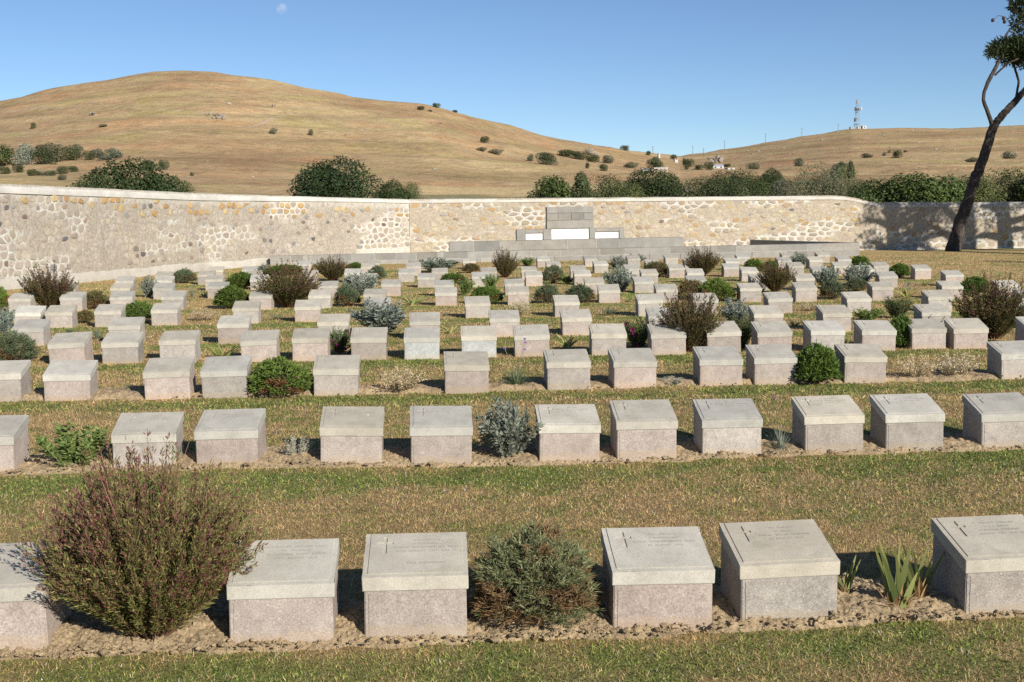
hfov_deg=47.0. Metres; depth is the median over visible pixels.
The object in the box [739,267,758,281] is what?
headstone
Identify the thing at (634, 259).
headstone
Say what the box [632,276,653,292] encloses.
headstone
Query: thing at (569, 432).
headstone
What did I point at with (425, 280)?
headstone
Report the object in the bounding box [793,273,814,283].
headstone
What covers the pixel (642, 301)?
headstone
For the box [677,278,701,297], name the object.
rounded bush
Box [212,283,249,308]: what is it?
rounded bush
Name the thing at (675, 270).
headstone
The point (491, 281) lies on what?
leafy plant
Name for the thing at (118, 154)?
hill bush
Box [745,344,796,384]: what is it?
headstone
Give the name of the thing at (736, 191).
tree
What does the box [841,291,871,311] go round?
headstone
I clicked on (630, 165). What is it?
hill bush
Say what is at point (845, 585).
iris plant
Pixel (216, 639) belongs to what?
soil clods
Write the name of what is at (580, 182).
tree
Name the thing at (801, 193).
tree
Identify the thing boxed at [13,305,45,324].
headstone
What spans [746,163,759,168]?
hill bush
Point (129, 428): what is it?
headstone
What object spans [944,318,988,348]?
headstone
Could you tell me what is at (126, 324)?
headstone
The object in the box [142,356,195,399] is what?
headstone
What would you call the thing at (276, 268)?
rounded bush
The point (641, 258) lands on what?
silver shrub
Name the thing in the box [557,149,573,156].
hill bush
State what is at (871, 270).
headstone
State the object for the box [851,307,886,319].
leafy plant
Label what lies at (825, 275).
silver shrub
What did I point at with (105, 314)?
headstone
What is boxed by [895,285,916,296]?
iris plant
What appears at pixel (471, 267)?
rounded bush
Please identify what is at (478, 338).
headstone
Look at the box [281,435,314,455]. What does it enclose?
silver shrub
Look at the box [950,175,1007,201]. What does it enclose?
tree
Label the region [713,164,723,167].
house
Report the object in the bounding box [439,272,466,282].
rounded bush
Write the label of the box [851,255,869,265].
rounded bush
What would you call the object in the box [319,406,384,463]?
headstone
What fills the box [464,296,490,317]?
headstone
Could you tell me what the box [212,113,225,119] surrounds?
rock outcrop
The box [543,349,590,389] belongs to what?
headstone
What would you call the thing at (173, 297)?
headstone
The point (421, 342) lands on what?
headstone
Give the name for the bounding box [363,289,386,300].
headstone
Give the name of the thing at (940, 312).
headstone
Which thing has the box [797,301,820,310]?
dried shrub
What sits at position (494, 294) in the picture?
rounded bush
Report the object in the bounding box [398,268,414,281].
headstone
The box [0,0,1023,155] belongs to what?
sky
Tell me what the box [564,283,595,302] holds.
lavender bush
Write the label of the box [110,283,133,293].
headstone
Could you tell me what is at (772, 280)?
shrub
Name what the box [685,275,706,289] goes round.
headstone
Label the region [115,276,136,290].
headstone
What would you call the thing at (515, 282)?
headstone
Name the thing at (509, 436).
silver shrub
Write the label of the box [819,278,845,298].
lavender bush
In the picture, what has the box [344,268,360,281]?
headstone
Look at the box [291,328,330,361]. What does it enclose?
headstone
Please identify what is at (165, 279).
headstone
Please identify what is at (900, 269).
rounded bush
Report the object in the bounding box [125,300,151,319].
rounded bush
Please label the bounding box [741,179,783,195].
tree
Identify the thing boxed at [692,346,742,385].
headstone
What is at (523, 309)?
dried shrub
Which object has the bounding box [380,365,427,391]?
dried shrub
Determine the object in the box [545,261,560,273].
headstone
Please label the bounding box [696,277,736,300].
rounded bush
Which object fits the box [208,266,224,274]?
headstone
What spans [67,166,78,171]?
hill bush
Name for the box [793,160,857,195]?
tree
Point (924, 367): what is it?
dried shrub
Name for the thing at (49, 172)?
hill bush
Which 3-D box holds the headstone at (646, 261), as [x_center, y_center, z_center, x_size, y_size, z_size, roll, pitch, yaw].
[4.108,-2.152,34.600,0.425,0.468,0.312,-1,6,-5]
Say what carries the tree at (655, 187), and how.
on the hillside
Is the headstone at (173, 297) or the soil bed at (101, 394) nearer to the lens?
the soil bed at (101, 394)
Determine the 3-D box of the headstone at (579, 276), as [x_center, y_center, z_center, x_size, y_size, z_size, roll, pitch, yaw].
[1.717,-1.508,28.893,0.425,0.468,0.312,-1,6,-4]
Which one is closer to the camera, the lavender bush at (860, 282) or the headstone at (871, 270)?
the lavender bush at (860, 282)
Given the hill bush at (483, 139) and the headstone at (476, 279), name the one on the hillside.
the hill bush at (483, 139)
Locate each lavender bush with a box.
[0,329,44,359]
[174,267,197,282]
[333,283,361,305]
[367,265,387,278]
[467,520,608,629]
[533,283,561,302]
[542,264,563,282]
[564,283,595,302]
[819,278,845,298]
[844,276,866,290]
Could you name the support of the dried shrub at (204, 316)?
on the lawn at (624, 664)
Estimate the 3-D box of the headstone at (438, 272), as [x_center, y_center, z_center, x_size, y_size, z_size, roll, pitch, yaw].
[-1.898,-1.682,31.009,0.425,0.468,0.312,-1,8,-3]
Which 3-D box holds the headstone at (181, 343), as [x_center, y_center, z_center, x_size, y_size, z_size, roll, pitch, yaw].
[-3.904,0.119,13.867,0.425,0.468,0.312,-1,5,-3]
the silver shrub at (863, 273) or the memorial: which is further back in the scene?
the memorial
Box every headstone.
[0,360,30,401]
[0,415,29,471]
[0,541,71,650]
[8,293,35,312]
[11,319,50,345]
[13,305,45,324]
[42,360,97,400]
[45,305,77,327]
[47,331,93,361]
[59,292,86,310]
[94,304,125,326]
[101,332,144,363]
[108,317,145,341]
[109,291,135,303]
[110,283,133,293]
[111,412,183,467]
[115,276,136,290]
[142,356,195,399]
[151,303,181,325]
[153,283,174,299]
[154,276,174,282]
[155,271,173,278]
[158,330,200,361]
[161,291,186,309]
[194,408,266,464]
[197,270,215,284]
[200,355,251,397]
[205,275,224,290]
[207,282,229,298]
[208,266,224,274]
[217,315,251,343]
[226,538,338,642]
[232,301,260,323]
[240,330,279,361]
[242,266,257,272]
[246,270,262,284]
[249,290,273,309]
[250,274,268,289]
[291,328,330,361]
[294,300,321,321]
[297,261,311,269]
[302,270,318,283]
[308,289,332,308]
[313,355,360,395]
[317,314,349,340]
[318,281,338,297]
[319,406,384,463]
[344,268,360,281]
[350,327,387,359]
[360,273,377,286]
[361,263,375,272]
[362,532,468,636]
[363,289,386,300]
[366,259,379,265]
[366,297,390,309]
[381,279,400,295]
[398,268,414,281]
[404,327,439,359]
[406,262,420,275]
[409,312,439,326]
[410,406,472,464]
[417,259,427,269]
[417,273,434,287]
[432,268,447,279]
[434,280,453,287]
[435,287,456,305]
[443,351,489,393]
[461,325,496,356]
[462,258,475,267]
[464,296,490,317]
[471,272,488,286]
[480,267,496,279]
[488,310,519,336]
[504,278,523,295]
[507,286,528,304]
[513,324,549,356]
[520,266,536,279]
[524,271,542,285]
[535,404,600,461]
[536,256,549,266]
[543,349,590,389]
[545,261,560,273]
[553,295,579,316]
[560,309,591,334]
[569,265,586,279]
[573,270,590,284]
[583,255,597,266]
[583,277,604,294]
[589,323,626,355]
[592,260,607,272]
[597,284,619,302]
[601,526,714,629]
[608,348,656,388]
[609,399,677,461]
[623,264,640,276]
[626,255,640,265]
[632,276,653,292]
[635,293,662,316]
[639,269,657,283]
[644,260,659,269]
[645,307,674,324]
[647,323,686,354]
[654,284,677,302]
[663,255,677,263]
[667,264,684,277]
[685,268,703,275]
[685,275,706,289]
[690,293,718,313]
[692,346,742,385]
[692,398,762,453]
[701,321,741,352]
[719,519,839,619]
[721,263,738,276]
[723,258,739,265]
[734,254,749,264]
[736,283,761,301]
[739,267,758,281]
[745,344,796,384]
[748,273,768,290]
[748,305,783,321]
[751,321,792,349]
[763,291,792,312]
[775,257,791,267]
[779,252,794,261]
[785,262,803,274]
[791,395,864,452]
[792,282,817,301]
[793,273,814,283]
[802,320,844,350]
[806,256,822,267]
[809,266,829,279]
[814,252,829,262]
[816,305,851,331]
[830,262,849,275]
[834,344,887,382]
[835,256,851,266]
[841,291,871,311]
[853,320,896,350]
[856,265,874,280]
[867,282,893,300]
[870,262,888,275]
[870,393,944,450]
[875,271,897,286]
[903,318,946,348]
[910,264,931,278]
[913,304,950,325]
[921,290,952,310]
[931,514,1023,613]
[936,281,963,298]
[940,270,963,282]
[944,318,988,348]
[962,392,1023,447]
[987,340,1023,379]
[992,280,1020,298]
[1012,289,1023,302]
[1015,317,1023,340]
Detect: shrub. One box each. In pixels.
[0,304,15,333]
[12,426,272,640]
[17,260,78,309]
[138,275,158,296]
[190,307,218,320]
[252,258,322,306]
[258,263,270,273]
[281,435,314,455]
[311,252,352,280]
[339,270,380,295]
[348,296,407,331]
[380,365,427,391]
[417,257,458,271]
[473,395,544,457]
[491,247,520,277]
[504,297,530,315]
[601,264,636,291]
[606,254,627,268]
[625,253,646,261]
[656,281,725,351]
[660,375,683,384]
[682,244,725,276]
[718,297,748,323]
[754,259,797,291]
[789,252,807,264]
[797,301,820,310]
[812,264,839,287]
[839,262,875,285]
[892,352,938,377]
[928,349,982,374]
[947,272,1023,339]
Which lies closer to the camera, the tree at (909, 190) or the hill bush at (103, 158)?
the tree at (909, 190)
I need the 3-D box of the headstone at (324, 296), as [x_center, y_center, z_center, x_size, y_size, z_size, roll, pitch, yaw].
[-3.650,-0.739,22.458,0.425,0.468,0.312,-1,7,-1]
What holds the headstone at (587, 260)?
on the lawn at (624, 664)
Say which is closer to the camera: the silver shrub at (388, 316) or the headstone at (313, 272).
the silver shrub at (388, 316)
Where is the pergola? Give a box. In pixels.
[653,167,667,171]
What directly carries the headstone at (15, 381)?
on the lawn at (624, 664)
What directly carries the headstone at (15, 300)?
on the lawn at (624, 664)
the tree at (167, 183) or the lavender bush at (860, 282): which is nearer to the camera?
the lavender bush at (860, 282)
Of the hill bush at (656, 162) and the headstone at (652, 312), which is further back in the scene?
the hill bush at (656, 162)
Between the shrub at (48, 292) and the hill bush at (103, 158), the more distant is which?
the hill bush at (103, 158)
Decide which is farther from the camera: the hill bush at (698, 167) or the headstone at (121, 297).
the hill bush at (698, 167)
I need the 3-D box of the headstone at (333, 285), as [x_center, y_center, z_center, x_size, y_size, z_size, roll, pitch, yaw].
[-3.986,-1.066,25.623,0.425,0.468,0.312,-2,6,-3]
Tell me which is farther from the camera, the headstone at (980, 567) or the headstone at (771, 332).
the headstone at (771, 332)
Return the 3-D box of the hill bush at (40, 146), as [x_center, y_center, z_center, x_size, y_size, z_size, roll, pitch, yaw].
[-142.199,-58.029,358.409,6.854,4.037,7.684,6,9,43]
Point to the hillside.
(139, 115)
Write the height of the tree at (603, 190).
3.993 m
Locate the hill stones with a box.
[7,81,1021,181]
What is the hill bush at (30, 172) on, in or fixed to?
on the hillside
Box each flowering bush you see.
[328,326,350,354]
[622,315,654,347]
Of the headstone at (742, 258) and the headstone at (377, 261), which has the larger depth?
the headstone at (742, 258)
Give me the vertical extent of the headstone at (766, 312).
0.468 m
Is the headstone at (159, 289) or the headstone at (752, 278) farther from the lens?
the headstone at (752, 278)
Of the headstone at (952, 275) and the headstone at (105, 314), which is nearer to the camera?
the headstone at (105, 314)
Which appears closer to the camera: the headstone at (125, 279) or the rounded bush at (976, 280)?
the rounded bush at (976, 280)
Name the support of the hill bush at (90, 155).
on the hillside
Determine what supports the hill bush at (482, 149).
on the hillside
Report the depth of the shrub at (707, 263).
31.52 m
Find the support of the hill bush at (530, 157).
on the hillside
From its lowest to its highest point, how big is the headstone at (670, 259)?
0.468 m
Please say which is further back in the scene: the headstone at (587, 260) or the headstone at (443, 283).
the headstone at (587, 260)
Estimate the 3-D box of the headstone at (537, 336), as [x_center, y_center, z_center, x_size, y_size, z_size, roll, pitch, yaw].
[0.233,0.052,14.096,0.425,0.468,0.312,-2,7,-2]
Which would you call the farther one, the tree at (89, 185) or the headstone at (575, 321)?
the tree at (89, 185)
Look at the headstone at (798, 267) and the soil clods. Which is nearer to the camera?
the soil clods
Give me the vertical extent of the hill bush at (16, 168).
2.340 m
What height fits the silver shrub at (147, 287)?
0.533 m
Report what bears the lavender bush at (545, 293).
on the lawn at (624, 664)
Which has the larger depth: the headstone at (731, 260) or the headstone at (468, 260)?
the headstone at (468, 260)
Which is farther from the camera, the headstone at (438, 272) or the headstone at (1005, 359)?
the headstone at (438, 272)
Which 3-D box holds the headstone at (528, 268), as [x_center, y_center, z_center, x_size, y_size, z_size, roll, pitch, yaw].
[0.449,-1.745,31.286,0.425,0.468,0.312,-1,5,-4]
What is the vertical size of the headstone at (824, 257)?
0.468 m
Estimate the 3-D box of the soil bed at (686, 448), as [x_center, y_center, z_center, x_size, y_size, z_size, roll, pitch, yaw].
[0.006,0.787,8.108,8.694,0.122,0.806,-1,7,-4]
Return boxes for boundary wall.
[0,184,409,289]
[409,195,876,252]
[875,202,1023,249]
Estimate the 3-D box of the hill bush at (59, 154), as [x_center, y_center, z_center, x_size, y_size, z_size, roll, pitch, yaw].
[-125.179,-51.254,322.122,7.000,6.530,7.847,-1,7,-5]
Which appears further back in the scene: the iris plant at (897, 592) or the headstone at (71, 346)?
the headstone at (71, 346)
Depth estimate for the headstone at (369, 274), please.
28.77 m
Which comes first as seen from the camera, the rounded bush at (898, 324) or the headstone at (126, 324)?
the rounded bush at (898, 324)
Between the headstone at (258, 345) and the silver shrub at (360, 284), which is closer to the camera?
the headstone at (258, 345)
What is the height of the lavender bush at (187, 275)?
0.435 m
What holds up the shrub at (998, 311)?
on the lawn at (624, 664)
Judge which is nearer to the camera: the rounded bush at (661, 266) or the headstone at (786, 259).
the rounded bush at (661, 266)
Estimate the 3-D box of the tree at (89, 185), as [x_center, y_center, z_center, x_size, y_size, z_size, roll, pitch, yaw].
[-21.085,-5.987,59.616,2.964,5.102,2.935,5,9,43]
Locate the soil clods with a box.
[0,375,1023,656]
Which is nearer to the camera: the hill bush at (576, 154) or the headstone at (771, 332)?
the headstone at (771, 332)
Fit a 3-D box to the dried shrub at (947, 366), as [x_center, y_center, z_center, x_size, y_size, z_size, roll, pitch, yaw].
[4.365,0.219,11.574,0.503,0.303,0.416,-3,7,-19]
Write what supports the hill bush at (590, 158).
on the hillside
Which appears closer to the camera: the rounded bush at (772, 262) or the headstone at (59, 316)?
the headstone at (59, 316)
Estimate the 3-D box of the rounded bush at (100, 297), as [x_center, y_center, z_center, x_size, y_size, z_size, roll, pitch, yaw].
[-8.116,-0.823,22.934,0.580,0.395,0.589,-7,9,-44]
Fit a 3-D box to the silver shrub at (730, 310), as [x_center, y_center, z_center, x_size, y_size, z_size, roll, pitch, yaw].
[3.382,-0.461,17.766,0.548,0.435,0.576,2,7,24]
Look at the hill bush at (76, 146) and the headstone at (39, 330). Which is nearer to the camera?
the headstone at (39, 330)
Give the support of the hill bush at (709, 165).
on the hillside
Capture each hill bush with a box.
[0,143,19,165]
[0,166,10,173]
[10,143,35,164]
[11,164,23,172]
[26,169,37,175]
[29,148,57,164]
[34,144,46,151]
[34,171,45,175]
[43,142,66,162]
[43,170,56,175]
[56,166,68,173]
[57,174,66,179]
[58,146,81,159]
[65,144,85,157]
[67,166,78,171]
[83,150,95,159]
[92,148,104,157]
[98,155,111,159]
[104,147,122,158]
[142,159,156,169]
[158,159,169,169]
[269,127,277,133]
[475,147,486,150]
[480,136,489,142]
[487,149,503,153]
[527,154,534,160]
[535,153,557,164]
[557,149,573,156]
[571,151,588,159]
[585,155,599,162]
[598,164,607,170]
[601,155,614,163]
[619,145,628,150]
[623,162,638,167]
[645,158,663,168]
[682,158,694,166]
[694,164,702,169]
[703,162,714,169]
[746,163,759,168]
[793,158,804,166]
[861,153,873,157]
[891,150,902,157]
[965,157,977,161]
[1002,151,1017,158]
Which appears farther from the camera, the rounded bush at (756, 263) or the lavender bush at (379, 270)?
the rounded bush at (756, 263)
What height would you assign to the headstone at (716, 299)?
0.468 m
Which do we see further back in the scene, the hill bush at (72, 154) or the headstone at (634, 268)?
the hill bush at (72, 154)
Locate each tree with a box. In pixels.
[65,154,186,191]
[70,172,117,188]
[137,171,187,191]
[173,180,195,192]
[286,155,385,198]
[374,178,410,219]
[404,182,423,221]
[525,174,572,197]
[570,171,591,197]
[582,173,626,197]
[607,180,646,196]
[623,165,685,196]
[660,182,692,196]
[680,175,733,196]
[699,168,764,194]
[713,178,759,195]
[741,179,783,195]
[759,167,784,193]
[768,179,817,195]
[772,175,820,195]
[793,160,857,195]
[828,177,871,197]
[829,164,841,180]
[836,161,846,178]
[845,189,880,201]
[846,160,854,177]
[849,177,904,201]
[874,171,945,201]
[919,173,966,201]
[945,0,1023,250]
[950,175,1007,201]
[984,167,1023,201]
[1014,173,1023,201]
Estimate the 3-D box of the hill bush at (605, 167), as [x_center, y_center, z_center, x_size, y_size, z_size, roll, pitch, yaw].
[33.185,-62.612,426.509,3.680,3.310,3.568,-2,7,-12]
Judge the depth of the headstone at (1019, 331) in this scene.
14.32 m
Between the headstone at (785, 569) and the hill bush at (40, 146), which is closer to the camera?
the headstone at (785, 569)
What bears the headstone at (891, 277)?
on the lawn at (624, 664)
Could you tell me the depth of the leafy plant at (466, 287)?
25.47 m
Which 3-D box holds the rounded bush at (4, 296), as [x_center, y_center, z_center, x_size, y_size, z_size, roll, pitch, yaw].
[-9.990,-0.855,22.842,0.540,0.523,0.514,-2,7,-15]
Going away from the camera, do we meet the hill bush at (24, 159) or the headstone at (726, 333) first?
the headstone at (726, 333)
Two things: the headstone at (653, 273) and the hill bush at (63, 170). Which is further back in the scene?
the hill bush at (63, 170)
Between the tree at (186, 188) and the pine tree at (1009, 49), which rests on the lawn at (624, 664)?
the pine tree at (1009, 49)
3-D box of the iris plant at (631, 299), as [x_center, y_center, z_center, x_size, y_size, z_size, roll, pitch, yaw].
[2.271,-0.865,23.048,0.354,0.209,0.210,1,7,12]
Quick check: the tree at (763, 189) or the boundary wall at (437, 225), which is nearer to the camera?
the boundary wall at (437, 225)
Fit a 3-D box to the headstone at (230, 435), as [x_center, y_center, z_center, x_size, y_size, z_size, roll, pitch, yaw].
[-1.903,0.719,8.000,0.425,0.468,0.312,-1,6,-1]
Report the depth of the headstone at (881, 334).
14.07 m
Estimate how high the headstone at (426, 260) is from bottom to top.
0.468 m
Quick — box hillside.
[0,70,1023,227]
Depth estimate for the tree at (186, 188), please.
61.20 m
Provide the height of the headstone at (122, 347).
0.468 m
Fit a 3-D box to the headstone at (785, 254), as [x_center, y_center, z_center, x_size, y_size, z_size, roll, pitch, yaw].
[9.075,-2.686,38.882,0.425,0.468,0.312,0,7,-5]
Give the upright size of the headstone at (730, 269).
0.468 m
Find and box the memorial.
[270,206,859,264]
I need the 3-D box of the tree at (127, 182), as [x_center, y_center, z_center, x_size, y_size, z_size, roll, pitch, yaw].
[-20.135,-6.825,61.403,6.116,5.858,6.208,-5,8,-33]
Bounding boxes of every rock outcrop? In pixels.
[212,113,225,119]
[585,148,599,155]
[707,155,723,162]
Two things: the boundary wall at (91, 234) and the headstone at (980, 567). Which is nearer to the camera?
the headstone at (980, 567)
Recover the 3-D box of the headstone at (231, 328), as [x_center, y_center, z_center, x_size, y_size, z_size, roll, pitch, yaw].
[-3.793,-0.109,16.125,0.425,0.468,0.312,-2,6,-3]
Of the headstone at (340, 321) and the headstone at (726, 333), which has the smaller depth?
the headstone at (726, 333)
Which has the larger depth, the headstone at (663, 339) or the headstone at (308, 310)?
the headstone at (308, 310)
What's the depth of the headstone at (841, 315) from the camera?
16.63 m
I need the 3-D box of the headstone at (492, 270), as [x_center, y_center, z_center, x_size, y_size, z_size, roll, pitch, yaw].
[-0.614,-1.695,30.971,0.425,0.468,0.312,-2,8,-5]
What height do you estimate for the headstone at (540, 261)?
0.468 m
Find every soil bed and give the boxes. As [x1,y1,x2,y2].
[0,432,1023,475]
[0,572,1023,660]
[23,370,999,400]
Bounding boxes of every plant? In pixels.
[34,422,110,466]
[93,330,102,338]
[202,342,240,355]
[397,294,430,305]
[441,325,459,332]
[451,277,475,295]
[480,274,499,287]
[500,338,540,384]
[518,257,535,265]
[556,333,579,348]
[558,275,572,283]
[596,306,618,314]
[622,292,634,301]
[763,396,798,450]
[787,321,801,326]
[837,556,862,593]
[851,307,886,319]
[869,539,918,622]
[894,540,946,603]
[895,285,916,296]
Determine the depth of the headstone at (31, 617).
4.64 m
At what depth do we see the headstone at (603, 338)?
13.96 m
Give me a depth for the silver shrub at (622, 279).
26.15 m
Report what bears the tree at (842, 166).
on the hillside
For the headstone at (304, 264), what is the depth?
36.42 m
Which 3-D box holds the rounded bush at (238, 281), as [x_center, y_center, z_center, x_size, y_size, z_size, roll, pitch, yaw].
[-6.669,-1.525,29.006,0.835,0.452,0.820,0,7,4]
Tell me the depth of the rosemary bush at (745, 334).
14.51 m
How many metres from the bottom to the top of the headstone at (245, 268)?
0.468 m
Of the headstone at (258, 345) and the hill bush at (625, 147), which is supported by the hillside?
the hill bush at (625, 147)
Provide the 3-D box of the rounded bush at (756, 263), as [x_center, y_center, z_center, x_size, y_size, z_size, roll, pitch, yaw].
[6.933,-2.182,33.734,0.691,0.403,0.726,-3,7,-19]
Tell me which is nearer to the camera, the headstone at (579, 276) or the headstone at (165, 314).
the headstone at (165, 314)
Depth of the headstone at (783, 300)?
19.75 m
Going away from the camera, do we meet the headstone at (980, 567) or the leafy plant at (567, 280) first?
the headstone at (980, 567)
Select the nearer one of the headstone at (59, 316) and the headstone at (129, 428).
the headstone at (129, 428)
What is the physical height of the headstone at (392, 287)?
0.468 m
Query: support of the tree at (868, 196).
on the hillside
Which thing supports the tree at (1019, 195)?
on the hillside
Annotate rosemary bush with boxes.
[729,313,757,347]
[883,294,913,317]
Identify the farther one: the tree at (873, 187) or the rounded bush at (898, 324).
the tree at (873, 187)
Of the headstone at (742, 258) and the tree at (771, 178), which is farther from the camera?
the tree at (771, 178)
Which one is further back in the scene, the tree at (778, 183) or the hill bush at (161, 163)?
the hill bush at (161, 163)
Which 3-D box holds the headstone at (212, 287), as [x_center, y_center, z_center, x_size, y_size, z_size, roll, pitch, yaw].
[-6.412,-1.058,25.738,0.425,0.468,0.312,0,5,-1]
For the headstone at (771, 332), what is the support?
on the lawn at (624, 664)
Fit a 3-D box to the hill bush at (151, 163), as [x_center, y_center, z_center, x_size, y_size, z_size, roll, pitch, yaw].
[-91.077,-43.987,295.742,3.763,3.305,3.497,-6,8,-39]
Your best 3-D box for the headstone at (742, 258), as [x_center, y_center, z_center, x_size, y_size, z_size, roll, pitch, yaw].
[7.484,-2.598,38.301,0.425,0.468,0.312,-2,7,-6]
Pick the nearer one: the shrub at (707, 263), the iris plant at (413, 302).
the iris plant at (413, 302)
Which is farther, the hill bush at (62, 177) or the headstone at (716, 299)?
the hill bush at (62, 177)
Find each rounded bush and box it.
[0,286,8,308]
[77,309,94,322]
[86,290,109,308]
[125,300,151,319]
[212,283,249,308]
[225,270,252,287]
[247,355,313,395]
[264,264,302,273]
[349,261,360,268]
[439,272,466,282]
[462,262,479,272]
[469,284,503,303]
[643,261,666,275]
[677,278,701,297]
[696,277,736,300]
[743,258,764,270]
[765,261,777,269]
[791,339,843,383]
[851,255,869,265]
[889,263,910,276]
[890,314,911,347]
[960,275,989,294]
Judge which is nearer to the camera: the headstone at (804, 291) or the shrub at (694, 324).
the shrub at (694, 324)
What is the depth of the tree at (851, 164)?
217.48 m
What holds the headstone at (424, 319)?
on the lawn at (624, 664)
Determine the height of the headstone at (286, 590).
0.468 m
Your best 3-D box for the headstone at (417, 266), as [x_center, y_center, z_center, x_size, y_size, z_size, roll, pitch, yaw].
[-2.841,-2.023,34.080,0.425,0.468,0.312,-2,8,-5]
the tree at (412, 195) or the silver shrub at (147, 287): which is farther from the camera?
the tree at (412, 195)
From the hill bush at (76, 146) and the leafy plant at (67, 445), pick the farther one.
the hill bush at (76, 146)
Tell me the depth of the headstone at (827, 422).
8.12 m
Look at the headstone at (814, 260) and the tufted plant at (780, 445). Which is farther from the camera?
the headstone at (814, 260)
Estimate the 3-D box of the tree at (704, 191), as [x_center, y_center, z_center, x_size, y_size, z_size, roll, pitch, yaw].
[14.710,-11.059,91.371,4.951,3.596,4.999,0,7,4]
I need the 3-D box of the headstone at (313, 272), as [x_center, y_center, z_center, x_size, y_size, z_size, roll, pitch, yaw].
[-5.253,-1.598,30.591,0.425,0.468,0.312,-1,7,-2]
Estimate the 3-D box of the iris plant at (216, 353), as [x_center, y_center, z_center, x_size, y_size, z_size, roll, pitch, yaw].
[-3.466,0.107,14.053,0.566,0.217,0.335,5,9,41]
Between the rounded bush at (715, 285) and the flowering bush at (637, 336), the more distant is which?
the rounded bush at (715, 285)
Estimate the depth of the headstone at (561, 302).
19.66 m
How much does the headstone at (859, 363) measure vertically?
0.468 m
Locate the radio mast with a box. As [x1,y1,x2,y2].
[853,100,861,126]
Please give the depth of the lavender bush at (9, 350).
13.93 m
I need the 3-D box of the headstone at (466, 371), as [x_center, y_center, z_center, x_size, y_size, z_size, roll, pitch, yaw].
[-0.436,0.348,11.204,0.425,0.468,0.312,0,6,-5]
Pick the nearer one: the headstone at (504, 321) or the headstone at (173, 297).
the headstone at (504, 321)
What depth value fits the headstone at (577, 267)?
31.14 m
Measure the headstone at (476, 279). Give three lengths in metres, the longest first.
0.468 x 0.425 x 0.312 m
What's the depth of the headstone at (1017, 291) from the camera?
19.86 m
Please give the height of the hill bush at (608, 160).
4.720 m
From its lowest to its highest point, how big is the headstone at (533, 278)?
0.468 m
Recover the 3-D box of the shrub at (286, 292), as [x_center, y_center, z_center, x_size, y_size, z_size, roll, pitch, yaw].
[-4.342,-1.125,22.680,1.403,0.958,1.479,-3,7,-18]
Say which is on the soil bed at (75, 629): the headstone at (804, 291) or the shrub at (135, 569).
the shrub at (135, 569)
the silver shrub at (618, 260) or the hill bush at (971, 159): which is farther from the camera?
the hill bush at (971, 159)
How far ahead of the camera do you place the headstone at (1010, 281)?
22.75 m
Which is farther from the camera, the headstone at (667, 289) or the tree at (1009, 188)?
the tree at (1009, 188)
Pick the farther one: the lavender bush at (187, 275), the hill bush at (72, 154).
the hill bush at (72, 154)
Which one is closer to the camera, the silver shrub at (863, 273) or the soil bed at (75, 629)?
the soil bed at (75, 629)
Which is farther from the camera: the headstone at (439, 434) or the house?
the house
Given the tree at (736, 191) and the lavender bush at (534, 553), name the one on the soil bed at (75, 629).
the lavender bush at (534, 553)
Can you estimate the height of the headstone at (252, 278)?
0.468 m
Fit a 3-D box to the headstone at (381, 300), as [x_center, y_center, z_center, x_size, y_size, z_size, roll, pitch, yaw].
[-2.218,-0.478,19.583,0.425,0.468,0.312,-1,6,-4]
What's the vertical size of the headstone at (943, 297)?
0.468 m
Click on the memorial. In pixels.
(570, 233)
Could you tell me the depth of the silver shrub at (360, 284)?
25.79 m
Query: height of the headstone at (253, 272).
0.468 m
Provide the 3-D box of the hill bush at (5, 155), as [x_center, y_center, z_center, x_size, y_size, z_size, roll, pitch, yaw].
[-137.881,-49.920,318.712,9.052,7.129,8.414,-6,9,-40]
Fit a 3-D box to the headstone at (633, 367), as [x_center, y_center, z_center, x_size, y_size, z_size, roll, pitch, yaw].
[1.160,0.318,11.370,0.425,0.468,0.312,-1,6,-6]
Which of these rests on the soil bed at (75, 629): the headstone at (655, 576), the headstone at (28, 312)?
the headstone at (655, 576)
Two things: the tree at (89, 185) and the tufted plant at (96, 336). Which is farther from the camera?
the tree at (89, 185)
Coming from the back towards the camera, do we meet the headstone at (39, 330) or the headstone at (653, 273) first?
the headstone at (653, 273)
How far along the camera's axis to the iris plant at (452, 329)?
17.03 m
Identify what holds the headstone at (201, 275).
on the lawn at (624, 664)
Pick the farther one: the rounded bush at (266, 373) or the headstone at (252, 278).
the headstone at (252, 278)
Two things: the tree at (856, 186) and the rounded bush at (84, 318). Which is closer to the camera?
the rounded bush at (84, 318)
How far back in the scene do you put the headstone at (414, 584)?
4.72 m
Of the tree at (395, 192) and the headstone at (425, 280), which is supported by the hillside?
the tree at (395, 192)
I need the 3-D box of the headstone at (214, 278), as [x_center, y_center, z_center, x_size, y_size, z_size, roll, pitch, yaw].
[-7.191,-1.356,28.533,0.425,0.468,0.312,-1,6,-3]
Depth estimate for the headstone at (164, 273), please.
30.82 m
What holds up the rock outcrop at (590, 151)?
on the hillside
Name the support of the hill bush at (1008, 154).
on the hillside
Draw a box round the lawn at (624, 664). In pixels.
[0,248,1023,681]
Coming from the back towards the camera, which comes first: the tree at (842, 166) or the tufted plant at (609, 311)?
the tree at (842, 166)
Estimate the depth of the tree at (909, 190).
74.47 m
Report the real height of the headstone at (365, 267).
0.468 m
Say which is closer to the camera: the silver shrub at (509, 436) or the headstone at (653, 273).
the silver shrub at (509, 436)
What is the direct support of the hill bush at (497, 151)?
on the hillside
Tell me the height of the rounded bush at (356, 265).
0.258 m

